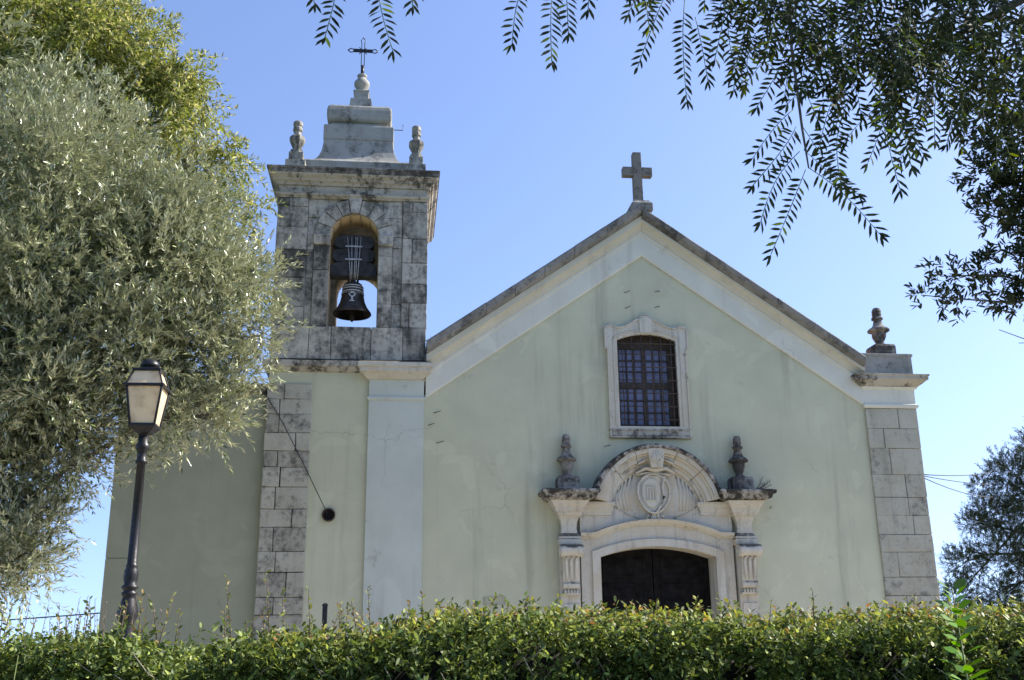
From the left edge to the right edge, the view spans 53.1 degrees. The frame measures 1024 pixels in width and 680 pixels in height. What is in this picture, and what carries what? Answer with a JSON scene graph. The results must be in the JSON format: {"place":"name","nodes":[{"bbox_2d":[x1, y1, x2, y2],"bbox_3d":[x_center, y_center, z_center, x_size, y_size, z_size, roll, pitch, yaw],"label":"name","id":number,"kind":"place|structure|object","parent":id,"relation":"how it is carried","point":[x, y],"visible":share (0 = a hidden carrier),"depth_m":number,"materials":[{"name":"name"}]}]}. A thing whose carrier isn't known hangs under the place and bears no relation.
{"place":"outdoors","nodes":[
{"label":"outdoors","id":0,"kind":"place"},
{"bbox_2d":[0,0,1023,645],"label":"sky","id":1,"kind":"structure","parent":0,"point":[529,158],"materials":[{"name":"blue"}]},
{"label":"churchyard paving","id":2,"kind":"structure","parent":0,"visible":0},
{"bbox_2d":[116,359,171,637],"bbox_3d":[-3.324,2.172,8.904,0.354,4.158,0.354,1,-17,-6],"label":"street lamp","id":3,"kind":"object","parent":2,"relation":"on","point":[148,390],"visible":0.97,"depth_m":9.22,"materials":[{"name":"black metal"}]},
{"bbox_2d":[0,0,293,327],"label":"acacia tree","id":4,"kind":"object","parent":2,"relation":"on","point":[62,23],"visible":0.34,"depth_m":16.32,"materials":[{"name":"green plant"}]},
{"bbox_2d":[0,0,316,634],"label":"olive tree","id":5,"kind":"object","parent":2,"relation":"on","point":[106,267],"visible":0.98,"depth_m":11.99,"materials":[{"name":"green plant"}]},
{"bbox_2d":[322,603,327,635],"bbox_3d":[-2.511,4.581,13.531,0.077,2.140,0.072,1,-17,-6],"label":"black post","id":6,"kind":"object","parent":2,"relation":"on","point":[324,611],"visible":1,"depth_m":13.76,"materials":[{"name":"metal"}]},
{"bbox_2d":[98,38,940,666],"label":"church","id":7,"kind":"structure","parent":2,"relation":"on","point":[636,402],"depth_m":17.85,"materials":[{"name":"green paint"}]},
{"bbox_2d":[1,612,99,620],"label":"power cable","id":8,"kind":"object","parent":7,"relation":"attached to","point":[54,616],"visible":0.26,"depth_m":16.84,"materials":[{"name":"grey rubber"}]},
{"bbox_2d":[262,388,326,512],"bbox_3d":[-3.701,1.829,17.299,1.238,2.189,0.118,0,-16,-1],"label":"bell rope","id":9,"kind":"object","parent":7,"relation":"attached to","point":[296,449],"visible":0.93,"depth_m":17.28,"materials":[{"name":"black"}]},
{"bbox_2d":[330,235,377,321],"bbox_3d":[-2.889,-1.105,18.639,0.813,1.630,0.690,14,-22,-41],"label":"church bell","id":10,"kind":"object","parent":7,"relation":"hanging from","point":[353,258],"visible":1,"depth_m":18.60,"materials":[{"name":"brown metal"}]},
{"bbox_2d":[601,549,653,645],"bbox_3d":[1.950,5.121,17.375,0.992,3.140,0.075,1,-17,-6],"label":"door leaf","id":11,"kind":"structure","parent":7,"relation":"in","point":[626,575],"depth_m":17.65,"materials":[{"name":"brown wood"}]},
{"bbox_2d":[603,313,691,438],"bbox_3d":[2.418,0.677,18.544,1.540,2.313,0.425,1,-17,-6],"label":"window","id":12,"kind":"structure","parent":7,"relation":"in","point":[647,371],"depth_m":18.50,"materials":[{"name":"stone"}]},
{"bbox_2d":[651,549,711,626],"bbox_3d":[2.951,5.141,17.485,0.992,3.140,0.075,1,-17,-6],"label":"door leaf","id":13,"kind":"structure","parent":7,"relation":"in","point":[678,576],"depth_m":17.75,"materials":[{"name":"brown wood"}]},
{"bbox_2d":[756,476,772,488],"bbox_3d":[4.373,2.520,17.915,0.379,0.295,0.042,0,-16,-2],"label":"dry sprig","id":14,"kind":"object","parent":7,"relation":"on","point":[762,484],"visible":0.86,"depth_m":17.91,"materials":[{"name":"plant"}]},
{"bbox_2d":[925,476,991,484],"bbox_3d":[14.814,4.295,31.399,0.018,3.609,29.722,-10,-19,28],"label":"power cable","id":15,"kind":"object","parent":7,"relation":"attached to","point":[957,481],"visible":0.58,"depth_m":22.78,"materials":[{"name":"grey rubber"}]},
{"bbox_2d":[924,470,997,475],"bbox_3d":[14.809,3.804,31.539,0.020,4.591,29.730,-10,-19,28],"label":"power cable","id":16,"kind":"object","parent":7,"relation":"attached to","point":[957,475],"visible":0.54,"depth_m":22.87,"materials":[{"name":"grey rubber"}]},
{"bbox_2d":[925,478,998,496],"bbox_3d":[14.814,4.306,31.401,0.018,3.629,29.714,-10,-19,28],"label":"power cable","id":17,"kind":"object","parent":7,"relation":"attached to","point":[953,489],"visible":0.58,"depth_m":22.03,"materials":[{"name":"grey rubber"}]},
{"bbox_2d":[904,4,1023,338],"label":"broadleaf tree","id":18,"kind":"object","parent":2,"relation":"on","point":[1004,178],"visible":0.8,"depth_m":9.17,"materials":[{"name":"green plant"}]},
{"label":"ground","id":19,"kind":"structure","parent":0,"visible":0},
{"bbox_2d":[8,592,162,645],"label":"dry weeds","id":20,"kind":"object","parent":19,"relation":"on","point":[85,617],"visible":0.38,"depth_m":4.48,"materials":[{"name":"brown plant"}]},
{"bbox_2d":[0,570,1023,679],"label":"hedge","id":21,"kind":"object","parent":19,"relation":"on","point":[886,644],"visible":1,"depth_m":3.81,"materials":[{"name":"plant"}]},
{"bbox_2d":[306,0,1023,266],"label":"pinnate tree","id":22,"kind":"object","parent":19,"relation":"on","point":[939,47],"visible":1,"depth_m":4.09,"materials":[{"name":"green plant"}]},
{"bbox_2d":[934,579,989,679],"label":"sapling","id":23,"kind":"object","parent":19,"relation":"on","point":[960,584],"visible":1,"depth_m":3.66,"materials":[{"name":"green plant"}]},
{"bbox_2d":[934,416,1023,617],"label":"tree","id":24,"kind":"object","parent":19,"relation":"on","point":[1007,507],"visible":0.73,"depth_m":30.72,"materials":[{"name":"green plant"}]}
]}

